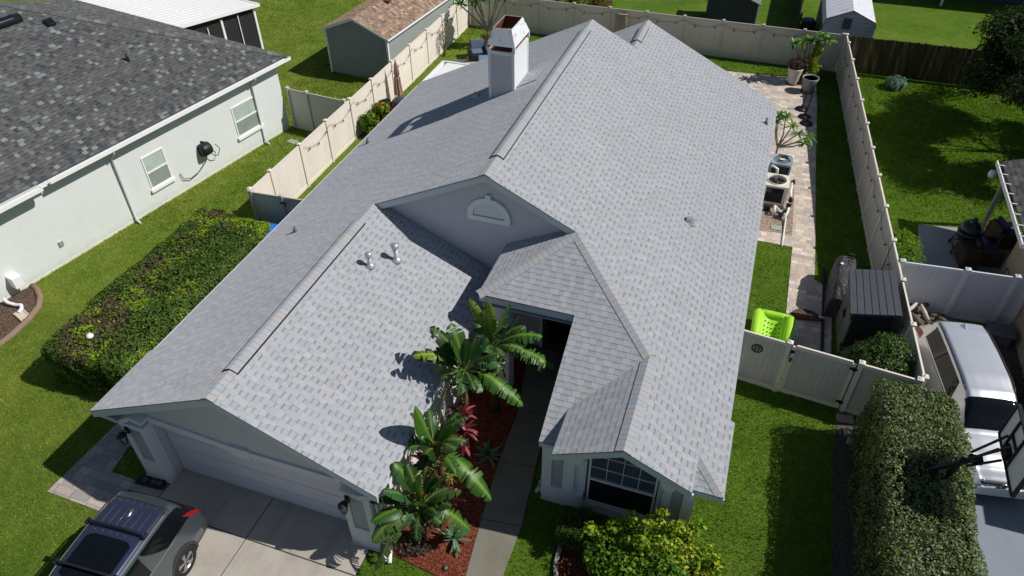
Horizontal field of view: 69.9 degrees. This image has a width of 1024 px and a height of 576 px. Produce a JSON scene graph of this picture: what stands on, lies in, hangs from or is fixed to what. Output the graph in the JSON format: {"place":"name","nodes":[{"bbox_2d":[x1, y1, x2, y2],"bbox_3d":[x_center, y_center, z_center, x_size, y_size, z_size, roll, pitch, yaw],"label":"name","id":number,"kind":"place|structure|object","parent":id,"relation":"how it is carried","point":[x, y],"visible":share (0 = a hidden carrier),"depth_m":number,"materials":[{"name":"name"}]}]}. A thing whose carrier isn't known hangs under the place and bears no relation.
{"place":"outdoors","nodes":[
{"label":"outdoors","id":0,"kind":"place"},
{"bbox_2d":[47,424,163,510],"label":"paver path","id":1,"kind":"structure","parent":0,"point":[90,479],"depth_m":18.34,"materials":[{"name":"stone"}]},
{"bbox_2d":[159,468,369,575],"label":"driveway","id":2,"kind":"structure","parent":0,"point":[306,533],"depth_m":17.11,"materials":[{"name":"concrete"}]},
{"bbox_2d":[48,490,207,575],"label":"parked car","id":3,"kind":"object","parent":2,"relation":"on","point":[130,533],"visible":1,"depth_m":15.39,"materials":[{"name":"grey paint"}]},
{"bbox_2d":[0,0,1023,575],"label":"ground","id":4,"kind":"structure","parent":0,"point":[946,22],"depth_m":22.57,"materials":[{"name":"green plant"}]},
{"bbox_2d":[0,287,36,338],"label":"neighbour mulch bed","id":5,"kind":"object","parent":4,"relation":"on","point":[9,320],"visible":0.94,"depth_m":23.25,"materials":[{"name":"wood"}]},
{"bbox_2d":[13,309,28,320],"bbox_3d":[-15.390,0.828,22.973,0.713,0.055,0.320,28,48,29],"label":"splash block","id":6,"kind":"object","parent":5,"relation":"on","point":[22,315],"depth_m":22.93,"materials":[{"name":"concrete"}]},
{"bbox_2d":[2,298,23,312],"bbox_3d":[-15.779,0.511,23.225,0.911,0.251,0.300,24,46,26],"label":"drain hose","id":7,"kind":"object","parent":6,"relation":"on","point":[19,305],"visible":1,"depth_m":23.21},
{"bbox_2d":[0,283,43,346],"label":"bed edging","id":8,"kind":"object","parent":4,"relation":"on","point":[17,329],"visible":1,"depth_m":22.89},
{"bbox_2d":[0,0,290,302],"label":"house","id":9,"kind":"structure","parent":4,"relation":"on","point":[110,119],"depth_m":26.14,"materials":[{"name":"paint"}]},
{"bbox_2d":[5,272,25,288],"bbox_3d":[-15.921,-0.236,23.473,0.350,0.400,0.300,20,45,22],"label":"utility box","id":10,"kind":"object","parent":9,"relation":"attached to","point":[15,280],"visible":1,"depth_m":23.37,"materials":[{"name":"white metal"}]},
{"bbox_2d":[140,147,175,192],"bbox_3d":[-13.025,-4.348,26.943,0.100,1.410,1.070,20,45,22],"label":"window","id":11,"kind":"structure","parent":9,"relation":"in","point":[155,164],"depth_m":26.96,"materials":[{"name":"glass"}]},
{"bbox_2d":[180,141,219,178],"bbox_3d":[-12.024,-4.982,28.315,0.571,1.145,1.892,14,43,17],"label":"hose reel","id":12,"kind":"object","parent":9,"relation":"attached to","point":[205,148],"visible":1,"depth_m":28.22,"materials":[{"name":"black plastic"}]},
{"bbox_2d":[230,96,264,140],"bbox_3d":[-10.787,-6.937,29.865,0.100,1.410,1.420,20,45,22],"label":"window","id":13,"kind":"structure","parent":9,"relation":"in","point":[245,117],"depth_m":29.85,"materials":[{"name":"glass"}]},
{"bbox_2d":[134,474,166,489],"bbox_3d":[-9.003,4.821,18.235,0.750,0.095,0.260,10,42,12],"label":"doormat","id":14,"kind":"object","parent":4,"relation":"on","point":[151,482],"visible":1,"depth_m":18.21,"materials":[{"name":"black plastic"}]},
{"bbox_2d":[40,206,270,395],"bbox_3d":[-10.535,0.093,22.639,3.234,1.604,7.597,12,42,15],"label":"hedge","id":15,"kind":"object","parent":4,"relation":"on","point":[134,318],"visible":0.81,"depth_m":21.48,"materials":[{"name":"green plant"}]},
{"bbox_2d":[79,0,263,48],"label":"porch","id":16,"kind":"object","parent":4,"relation":"on","point":[234,20],"visible":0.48,"depth_m":35.56,"materials":[{"name":"white metal"}]},
{"bbox_2d":[247,189,302,223],"bbox_3d":[-7.540,-2.388,25.243,3.025,1.940,0.151,10,42,12],"label":"vinyl fence","id":17,"kind":"object","parent":4,"relation":"on","point":[269,208],"visible":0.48,"depth_m":25.11,"materials":[{"name":"plastic"}]},
{"bbox_2d":[284,86,345,131],"bbox_3d":[-8.219,-7.420,31.130,3.014,1.940,0.154,16,43,19],"label":"vinyl fence","id":18,"kind":"object","parent":4,"relation":"on","point":[310,111],"visible":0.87,"depth_m":31.11,"materials":[{"name":"plastic"}]},
{"bbox_2d":[247,0,470,197],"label":"vinyl fence","id":19,"kind":"object","parent":4,"relation":"on","point":[298,171],"visible":0.84,"depth_m":30.65,"materials":[{"name":"plastic"}]},
{"bbox_2d":[304,2,467,149],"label":"string lights","id":20,"kind":"object","parent":19,"relation":"attached to","point":[385,80],"visible":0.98,"depth_m":31.88,"materials":[{"name":"black plastic"}]},
{"bbox_2d":[321,0,454,78],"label":"shed","id":21,"kind":"structure","parent":4,"relation":"on","point":[367,39],"depth_m":35.32,"materials":[{"name":"green"}]},
{"bbox_2d":[392,96,404,105],"bbox_3d":[-4.934,-7.959,32.401,0.740,1.064,0.740,12,42,15],"label":"kettle grill","id":22,"kind":"object","parent":4,"relation":"on","point":[396,100],"visible":0.38,"depth_m":31.98,"materials":[{"name":"metal"}]},
{"bbox_2d":[394,59,402,95],"bbox_3d":[-5.148,-9.215,32.952,0.440,2.250,0.440,12,42,15],"label":"closed umbrella","id":23,"kind":"object","parent":4,"relation":"on","point":[398,90],"visible":0.94,"depth_m":32.84,"materials":[{"name":"brown fabric"}]},
{"bbox_2d":[90,15,777,563],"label":"house","id":24,"kind":"structure","parent":4,"relation":"on","point":[586,199],"depth_m":18.48,"materials":[{"name":"grey"}]},
{"bbox_2d":[164,428,346,520],"bbox_3d":[-5.968,4.326,17.314,4.980,2.030,0.057,12,42,15],"label":"garage door","id":25,"kind":"structure","parent":24,"relation":"in","point":[322,496],"depth_m":17.46,"materials":[{"name":"paint"}]},
{"bbox_2d":[542,318,571,351],"bbox_3d":[1.341,1.045,20.932,0.950,2.100,0.070,12,42,15],"label":"front door","id":26,"kind":"structure","parent":24,"relation":"in","point":[555,335],"depth_m":21.19,"materials":[{"name":"paint"}]},
{"bbox_2d":[585,458,658,517],"bbox_3d":[2.490,4.382,16.558,1.560,2.160,0.070,12,42,15],"label":"window","id":27,"kind":"structure","parent":24,"relation":"in","point":[615,483],"depth_m":16.66,"materials":[{"name":"glass"}]},
{"bbox_2d":[440,23,448,56],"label":"shrub","id":28,"kind":"object","parent":4,"relation":"on","point":[445,39],"visible":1,"depth_m":37.30,"materials":[{"name":"green plant"}]},
{"bbox_2d":[392,340,529,575],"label":"front mulch bed","id":29,"kind":"object","parent":4,"relation":"on","point":[494,428],"visible":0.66,"depth_m":18.14,"materials":[{"name":"wood"}]},
{"bbox_2d":[393,530,433,557],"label":"weeds","id":30,"kind":"object","parent":29,"relation":"on","point":[413,547],"visible":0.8,"depth_m":16.71,"materials":[{"name":"green plant"}]},
{"bbox_2d":[370,461,469,570],"bbox_3d":[-2.201,4.859,16.188,2.220,2.657,1.509,-14,42,-15],"label":"bird of paradise","id":31,"kind":"object","parent":29,"relation":"on","point":[408,479],"visible":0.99,"depth_m":15.70,"materials":[{"name":"green plant"}]},
{"bbox_2d":[410,450,442,477],"bbox_3d":[-1.942,4.455,17.238,0.746,1.876,0.676,-8,41,-8],"label":"cordyline","id":32,"kind":"object","parent":29,"relation":"on","point":[419,452],"visible":0.18,"depth_m":16.74,"materials":[{"name":"red plant"}]},
{"bbox_2d":[407,388,491,501],"bbox_3d":[-1.353,3.786,16.623,1.996,3.720,1.520,5,41,6],"label":"bird of paradise","id":33,"kind":"object","parent":29,"relation":"on","point":[443,438],"visible":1,"depth_m":16.25,"materials":[{"name":"green plant"}]},
{"bbox_2d":[437,486,464,518],"bbox_3d":[-1.401,5.090,17.026,0.706,1.178,0.730,12,42,15],"label":"cordyline","id":34,"kind":"object","parent":29,"relation":"on","point":[451,500],"visible":0.25,"depth_m":16.76,"materials":[{"name":"red plant"}]},
{"bbox_2d":[436,524,471,557],"bbox_3d":[-1.262,5.732,16.809,0.802,0.479,0.835,-13,42,-14],"label":"agave","id":35,"kind":"object","parent":29,"relation":"on","point":[455,535],"visible":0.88,"depth_m":16.85,"materials":[{"name":"green plant"}]},
{"bbox_2d":[446,400,481,456],"bbox_3d":[-1.208,3.620,18.379,0.865,1.645,1.184,-6,41,-7],"label":"cordyline","id":36,"kind":"object","parent":29,"relation":"on","point":[465,429],"visible":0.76,"depth_m":18.21,"materials":[{"name":"red plant"}]},
{"bbox_2d":[413,323,522,428],"bbox_3d":[-0.879,2.646,17.710,2.541,4.034,1.560,12,42,15],"label":"bird of paradise","id":37,"kind":"object","parent":29,"relation":"on","point":[453,348],"visible":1,"depth_m":16.92,"materials":[{"name":"green plant"}]},
{"bbox_2d":[473,439,501,466],"bbox_3d":[-0.598,4.189,18.639,0.786,0.433,0.741,12,42,15],"label":"agave","id":38,"kind":"object","parent":29,"relation":"on","point":[486,453],"visible":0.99,"depth_m":18.66,"materials":[{"name":"green plant"}]},
{"bbox_2d":[468,298,556,411],"bbox_3d":[0.013,1.956,18.292,2.039,4.309,1.416,-5,41,-5],"label":"bird of paradise","id":39,"kind":"object","parent":29,"relation":"on","point":[487,327],"visible":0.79,"depth_m":17.43,"materials":[{"name":"green plant"}]},
{"bbox_2d":[449,0,515,37],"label":"plumeria","id":40,"kind":"object","parent":4,"relation":"on","point":[488,27],"visible":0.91,"depth_m":37.70,"materials":[{"name":"grey plant"}]},
{"bbox_2d":[466,346,562,575],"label":"front walkway","id":41,"kind":"structure","parent":4,"relation":"on","point":[501,521],"depth_m":18.27,"materials":[{"name":"concrete"}]},
{"bbox_2d":[555,0,613,7],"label":"shrub","id":42,"kind":"object","parent":4,"relation":"on","point":[593,3],"visible":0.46,"depth_m":38.75,"materials":[{"name":"green plant"}]},
{"bbox_2d":[558,543,707,575],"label":"window mulch bed","id":43,"kind":"object","parent":4,"relation":"on","point":[570,563],"visible":0.27,"depth_m":16.52,"materials":[{"name":"wood"}]},
{"bbox_2d":[553,547,561,564],"bbox_3d":[1.039,6.100,16.644,0.100,0.120,0.430,11,42,13],"label":"border stone","id":44,"kind":"object","parent":43,"relation":"on","point":[557,556],"visible":1,"depth_m":16.59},
{"bbox_2d":[553,505,595,555],"bbox_3d":[1.427,5.495,16.794,0.932,0.818,0.973,12,42,15],"label":"boxwood","id":45,"kind":"object","parent":43,"relation":"on","point":[568,533],"visible":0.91,"depth_m":16.59,"materials":[{"name":"green plant"}]},
{"bbox_2d":[580,506,726,575],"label":"shrub","id":46,"kind":"object","parent":43,"relation":"on","point":[671,559],"visible":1,"depth_m":15.64,"materials":[{"name":"green plant"}]},
{"bbox_2d":[466,56,831,356],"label":"paver walk","id":47,"kind":"structure","parent":4,"relation":"on","point":[804,289],"depth_m":27.00,"materials":[{"name":"stone"}]},
{"bbox_2d":[467,38,487,61],"bbox_3d":[-1.762,-12.183,37.389,0.960,0.899,0.928,-7,41,-7],"label":"patio armchair","id":48,"kind":"object","parent":47,"relation":"on","point":[476,48],"visible":0.91,"depth_m":37.26,"materials":[{"name":"black wicker"}]},
{"bbox_2d":[759,188,793,234],"bbox_3d":[9.559,-2.957,27.216,1.780,0.082,3.180,12,42,15],"label":"gravel bed","id":49,"kind":"object","parent":47,"relation":"on","point":[768,220],"visible":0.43,"depth_m":26.56,"materials":[{"name":"gravel"}]},
{"bbox_2d":[763,172,789,208],"bbox_3d":[9.775,-3.655,27.257,0.960,0.922,0.940,12,42,15],"label":"pool heat pump","id":50,"kind":"object","parent":49,"relation":"on","point":[776,191],"visible":0.87,"depth_m":27.03,"materials":[{"name":"metal"}]},
{"bbox_2d":[771,165,795,246],"bbox_3d":[9.684,-3.086,26.527,1.010,1.064,3.876,12,42,15],"label":"pool plumbing","id":51,"kind":"object","parent":49,"relation":"on","point":[785,212],"visible":0.98,"depth_m":26.67,"materials":[{"name":"white plastic"}]},
{"bbox_2d":[768,153,792,182],"bbox_3d":[10.419,-4.656,28.503,0.840,0.814,0.840,12,42,15],"label":"air conditioner","id":52,"kind":"object","parent":47,"relation":"on","point":[782,163],"visible":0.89,"depth_m":28.22,"materials":[{"name":"metal"}]},
{"bbox_2d":[786,65,803,85],"bbox_3d":[13.440,-10.131,34.893,0.720,0.800,0.720,12,42,15],"label":"plant pot","id":53,"kind":"object","parent":47,"relation":"on","point":[794,75],"visible":0.94,"depth_m":34.71,"materials":[{"name":"ceramic"}]},
{"bbox_2d":[787,57,809,69],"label":"potted shrub","id":54,"kind":"object","parent":53,"relation":"in","point":[794,63],"visible":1,"depth_m":34.39,"materials":[{"name":"brown plant"}]},
{"bbox_2d":[774,110,816,153],"bbox_3d":[10.848,-5.783,28.910,1.213,2.053,2.308,-28,48,-28],"label":"plumeria","id":55,"kind":"object","parent":47,"relation":"on","point":[786,116],"visible":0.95,"depth_m":28.59,"materials":[{"name":"green plant"}]},
{"bbox_2d":[795,90,808,111],"bbox_3d":[13.088,-8.436,32.815,0.560,0.932,0.560,12,42,15],"label":"umbrella base","id":56,"kind":"object","parent":47,"relation":"on","point":[802,108],"visible":0.94,"depth_m":32.97,"materials":[{"name":"black plastic"}]},
{"bbox_2d":[791,309,821,321],"bbox_3d":[9.079,0.820,22.704,0.923,0.070,0.453,5,41,6],"label":"half round planter","id":57,"kind":"object","parent":47,"relation":"on","point":[804,314],"visible":0.89,"depth_m":22.63,"materials":[{"name":"metal"}]},
{"bbox_2d":[800,118,812,125],"bbox_3d":[12.904,-7.299,32.021,0.560,0.240,0.560,12,42,15],"label":"umbrella base","id":58,"kind":"object","parent":47,"relation":"on","point":[807,122],"visible":1,"depth_m":31.99,"materials":[{"name":"black plastic"}]},
{"bbox_2d":[798,87,815,119],"bbox_3d":[13.000,-8.142,32.089,0.560,1.432,0.560,12,42,15],"label":"umbrella base","id":59,"kind":"object","parent":47,"relation":"on","point":[804,116],"visible":0.97,"depth_m":32.40,"materials":[{"name":"black plastic"}]},
{"bbox_2d":[800,74,819,93],"bbox_3d":[13.900,-9.526,34.257,0.760,0.700,0.760,12,42,15],"label":"plant pot","id":60,"kind":"object","parent":47,"relation":"on","point":[809,82],"visible":0.87,"depth_m":34.10,"materials":[{"name":"grey stone"}]},
{"bbox_2d":[799,43,823,80],"bbox_3d":[14.235,-10.599,34.570,1.031,1.987,0.755,-13,42,-15],"label":"shrub","id":61,"kind":"object","parent":47,"relation":"on","point":[814,67],"visible":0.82,"depth_m":34.46,"materials":[{"name":"green plant"}]},
{"bbox_2d":[820,267,825,351],"bbox_3d":[9.756,0.632,22.947,0.080,0.040,4.200,12,42,15],"label":"paver edging","id":62,"kind":"object","parent":47,"relation":"on","point":[823,315],"visible":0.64,"depth_m":22.80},
{"bbox_2d":[470,0,845,70],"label":"vinyl fence","id":63,"kind":"object","parent":4,"relation":"on","point":[722,40],"visible":0.71,"depth_m":37.32,"materials":[{"name":"plastic"}]},
{"bbox_2d":[614,13,627,31],"bbox_3d":[5.640,-13.550,38.093,0.680,1.467,0.126,12,42,15],"label":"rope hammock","id":64,"kind":"object","parent":63,"relation":"hanging from","point":[622,19],"visible":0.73,"depth_m":37.84,"materials":[{"name":"fabric"}]},
{"bbox_2d":[510,2,839,42],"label":"string lights","id":65,"kind":"object","parent":63,"relation":"attached to","point":[660,21],"visible":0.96,"depth_m":37.31,"materials":[{"name":"black plastic"}]},
{"bbox_2d":[705,0,761,23],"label":"shed","id":66,"kind":"structure","parent":4,"relation":"on","point":[742,11],"depth_m":38.98,"materials":[{"name":"grey"}]},
{"bbox_2d":[751,308,795,341],"bbox_3d":[7.761,1.221,21.854,1.230,0.526,1.330,13,43,16],"label":"chair","id":67,"kind":"object","parent":4,"relation":"on","point":[775,325],"visible":0.68,"depth_m":21.97,"materials":[{"name":"plastic"}]},
{"bbox_2d":[795,0,803,28],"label":"wooden fence","id":68,"kind":"object","parent":4,"relation":"on","point":[799,15],"visible":0.65,"depth_m":38.96,"materials":[{"name":"brown wood"}]},
{"bbox_2d":[737,329,924,416],"bbox_3d":[8.011,2.320,19.564,4.918,1.940,0.168,17,43,19],"label":"vinyl fence","id":69,"kind":"object","parent":4,"relation":"on","point":[765,367],"visible":0.67,"depth_m":19.61,"materials":[{"name":"plastic"}]},
{"bbox_2d":[751,344,762,352],"bbox_3d":[6.619,1.640,19.791,0.301,0.300,0.017,17,44,20],"label":"sign","id":70,"kind":"object","parent":69,"relation":"attached to","point":[756,348],"visible":1,"depth_m":19.79,"materials":[{"name":"black plastic"}]},
{"bbox_2d":[778,345,857,407],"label":"gate","id":71,"kind":"structure","parent":69,"relation":"attached to","point":[824,378],"depth_m":19.49,"materials":[{"name":"beige plastic"}]},
{"bbox_2d":[824,253,856,318],"bbox_3d":[10.367,-0.121,22.998,0.740,1.148,2.100,15,43,17],"label":"grill","id":72,"kind":"object","parent":4,"relation":"on","point":[837,283],"visible":0.73,"depth_m":22.58,"materials":[{"name":"black metal"}]},
{"bbox_2d":[815,0,875,58],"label":"shed","id":73,"kind":"structure","parent":4,"relation":"on","point":[852,18],"depth_m":36.29,"materials":[{"name":"blue metal"}]},
{"bbox_2d":[832,419,862,575],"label":"dirt strip","id":74,"kind":"object","parent":4,"relation":"on","point":[844,468],"visible":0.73,"depth_m":17.64,"materials":[{"name":"soil"}]},
{"bbox_2d":[836,413,853,423],"bbox_3d":[8.914,3.501,19.589,0.420,0.100,0.240,8,41,10],"label":"stone block","id":75,"kind":"object","parent":74,"relation":"on","point":[844,418],"depth_m":19.54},
{"bbox_2d":[843,427,858,436],"bbox_3d":[8.916,3.797,19.244,0.360,0.100,0.240,6,41,8],"label":"stone block","id":76,"kind":"object","parent":74,"relation":"on","point":[847,431],"depth_m":19.20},
{"bbox_2d":[836,269,902,359],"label":"storage shed","id":77,"kind":"structure","parent":4,"relation":"on","point":[869,306],"depth_m":20.61,"materials":[{"name":"black plastic"}]},
{"bbox_2d":[836,279,848,334],"bbox_3d":[9.839,0.519,21.725,0.079,1.660,0.841,11,42,13],"label":"door","id":78,"kind":"structure","parent":77,"relation":"in","point":[843,307],"depth_m":21.79,"materials":[{"name":"beige plastic"}]},
{"bbox_2d":[836,305,852,354],"bbox_3d":[9.577,1.063,21.092,0.082,1.660,0.839,11,42,13],"label":"door","id":79,"kind":"structure","parent":77,"relation":"in","point":[847,319],"depth_m":21.13,"materials":[{"name":"beige plastic"}]},
{"bbox_2d":[839,331,916,390],"bbox_3d":[9.711,2.151,19.629,1.939,2.114,1.534,12,42,15],"label":"shrub","id":80,"kind":"object","parent":4,"relation":"on","point":[888,360],"visible":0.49,"depth_m":19.18,"materials":[{"name":"green plant"}]},
{"bbox_2d":[835,33,929,394],"bbox_3d":[13.162,-4.255,27.185,0.150,1.940,22.840,9,42,11],"label":"vinyl fence","id":81,"kind":"object","parent":4,"relation":"on","point":[873,219],"visible":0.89,"depth_m":25.92,"materials":[{"name":"plastic"}]},
{"bbox_2d":[844,48,904,328],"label":"string lights","id":82,"kind":"object","parent":81,"relation":"attached to","point":[878,210],"visible":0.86,"depth_m":26.03,"materials":[{"name":"black plastic"}]},
{"bbox_2d":[884,75,906,91],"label":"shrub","id":83,"kind":"object","parent":4,"relation":"on","point":[897,82],"visible":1,"depth_m":34.33,"materials":[{"name":"green plant"}]},
{"bbox_2d":[892,228,926,263],"bbox_3d":[12.880,-1.223,24.221,1.318,1.233,2.144,2,41,3],"label":"shrub","id":84,"kind":"object","parent":4,"relation":"on","point":[903,244],"visible":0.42,"depth_m":23.88,"materials":[{"name":"green plant"}]},
{"bbox_2d":[847,377,988,575],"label":"hedge","id":85,"kind":"object","parent":4,"relation":"on","point":[911,520],"visible":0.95,"depth_m":15.84,"materials":[{"name":"green plant"}]},
{"bbox_2d":[849,36,996,89],"bbox_3d":[21.863,-10.248,34.163,11.952,1.800,0.086,12,42,14],"label":"wooden fence","id":86,"kind":"object","parent":4,"relation":"on","point":[919,61],"visible":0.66,"depth_m":34.85,"materials":[{"name":"brown wood"}]},
{"bbox_2d":[900,258,1023,324],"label":"vinyl fence","id":87,"kind":"object","parent":4,"relation":"on","point":[968,293],"visible":0.8,"depth_m":21.94,"materials":[{"name":"plastic"}]},
{"bbox_2d":[914,312,1023,409],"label":"dirt yard","id":88,"kind":"structure","parent":4,"relation":"on","point":[1009,354],"depth_m":21.19,"materials":[{"name":"soil"}]},
{"bbox_2d":[911,302,928,313],"bbox_3d":[12.519,0.628,22.475,0.609,0.268,0.210,-14,42,-16],"label":"log","id":89,"kind":"object","parent":88,"relation":"on","point":[916,309],"visible":0.74,"depth_m":22.37,"materials":[{"name":"brown wood"}]},
{"bbox_2d":[985,320,1015,347],"bbox_3d":[14.399,1.381,21.695,0.700,0.440,0.620,12,42,15],"label":"storage bin","id":90,"kind":"object","parent":88,"relation":"on","point":[1002,334],"visible":0.79,"depth_m":21.51,"materials":[{"name":"grey plastic"}]},
{"bbox_2d":[918,403,1023,497],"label":"basketball hoop","id":91,"kind":"object","parent":4,"relation":"on","point":[1010,439],"visible":0.92,"depth_m":14.84,"materials":[{"name":"black metal"}]},
{"bbox_2d":[951,2,1023,110],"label":"shade tree","id":92,"kind":"object","parent":4,"relation":"on","point":[1003,58],"visible":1,"depth_m":28.49,"materials":[{"name":"green plant"}]},
{"bbox_2d":[981,159,1023,376],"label":"house","id":93,"kind":"structure","parent":4,"relation":"on","point":[1013,178],"depth_m":23.13,"materials":[{"name":"beige paint"}]},
{"bbox_3d":[-6.115,-6.749,31.537,0.520,0.360,0.520,12,42,15],"label":"plant pot","id":94,"kind":"object","parent":4,"relation":"on","visible":0},
{"bbox_2d":[359,111,379,132],"bbox_3d":[-6.096,-7.058,31.246,0.962,0.986,0.940,12,42,15],"label":"potted plant","id":95,"kind":"object","parent":94,"relation":"in","point":[369,122],"visible":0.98,"depth_m":30.98,"materials":[{"name":"green plant"}]},
{"bbox_3d":[-5.713,-7.212,32.072,0.520,0.360,0.520,12,42,15],"label":"plant pot","id":96,"kind":"object","parent":4,"relation":"on","visible":0},
{"bbox_2d":[371,102,390,120],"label":"potted plant","id":97,"kind":"object","parent":96,"relation":"in","point":[381,109],"visible":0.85,"depth_m":31.42,"materials":[{"name":"green plant"}]},
{"bbox_2d":[800,17,816,30],"bbox_3d":[15.659,-13.759,38.892,0.670,1.112,0.822,5,41,6],"label":"trash bin","id":98,"kind":"object","parent":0,"point":[809,23],"visible":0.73,"depth_m":38.45,"materials":[{"name":"black plastic"}]},
{"bbox_2d":[785,30,837,69],"bbox_3d":[13.982,-10.930,34.631,2.295,2.386,1.598,12,42,15],"label":"plumeria","id":99,"kind":"object","parent":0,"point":[805,40],"visible":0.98,"depth_m":34.06,"materials":[{"name":"green plant"}]},
{"bbox_2d":[918,225,1021,273],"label":"neighbour patio","id":100,"kind":"structure","parent":0,"point":[937,245],"depth_m":25.20,"materials":[{"name":"concrete"}]},
{"bbox_2d":[948,218,983,252],"bbox_3d":[15.397,-1.803,24.711,0.823,1.300,0.818,12,42,15],"label":"kamado grill","id":101,"kind":"object","parent":100,"relation":"on","point":[970,229],"visible":0.78,"depth_m":24.37,"materials":[{"name":"green ceramic"}]},
{"bbox_2d":[954,240,981,270],"bbox_3d":[15.175,-1.093,24.376,0.550,0.620,0.950,8,41,10],"label":"covered chair","id":102,"kind":"object","parent":100,"relation":"on","point":[967,253],"visible":0.96,"depth_m":24.11,"materials":[{"name":"fabric"}]},
{"bbox_2d":[975,233,1006,268],"bbox_3d":[15.874,-1.339,24.472,0.878,0.899,1.010,7,41,9],"label":"patio armchair","id":103,"kind":"object","parent":100,"relation":"on","point":[992,255],"visible":0.58,"depth_m":24.17,"materials":[{"name":"brown wicker"}]},
{"bbox_2d":[984,216,1017,248],"bbox_3d":[16.973,-1.923,25.141,0.878,0.899,0.960,0,41,0],"label":"patio armchair","id":104,"kind":"object","parent":100,"relation":"on","point":[1002,228],"visible":0.75,"depth_m":24.92,"materials":[{"name":"brown wicker"}]},
{"bbox_2d":[921,394,1023,575],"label":"neighbour driveway","id":105,"kind":"structure","parent":0,"point":[1000,530],"depth_m":17.01,"materials":[{"name":"concrete"}]},
{"bbox_2d":[915,320,1023,500],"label":"parked car","id":106,"kind":"object","parent":105,"relation":"on","point":[964,367],"visible":0.66,"depth_m":18.36,"materials":[{"name":"silver metal"}]},
{"bbox_2d":[1009,361,1023,410],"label":"vines","id":107,"kind":"object","parent":105,"relation":"on","point":[1017,390],"visible":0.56,"depth_m":19.92,"materials":[{"name":"green plant"}]},
{"bbox_2d":[939,0,1023,5],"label":"building","id":108,"kind":"structure","parent":0,"point":[1010,2],"depth_m":42.88,"materials":[{"name":"white metal"}]},
{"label":"log","id":109,"kind":"object","parent":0,"visible":0},
{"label":"log","id":110,"kind":"object","parent":109,"relation":"on","visible":0},
{"bbox_2d":[911,313,923,325],"bbox_3d":[12.202,0.966,22.033,0.148,0.174,0.522,-14,42,-15],"label":"log","id":111,"kind":"object","parent":110,"relation":"on","point":[917,320],"visible":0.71,"depth_m":21.99,"materials":[{"name":"brown wood"}]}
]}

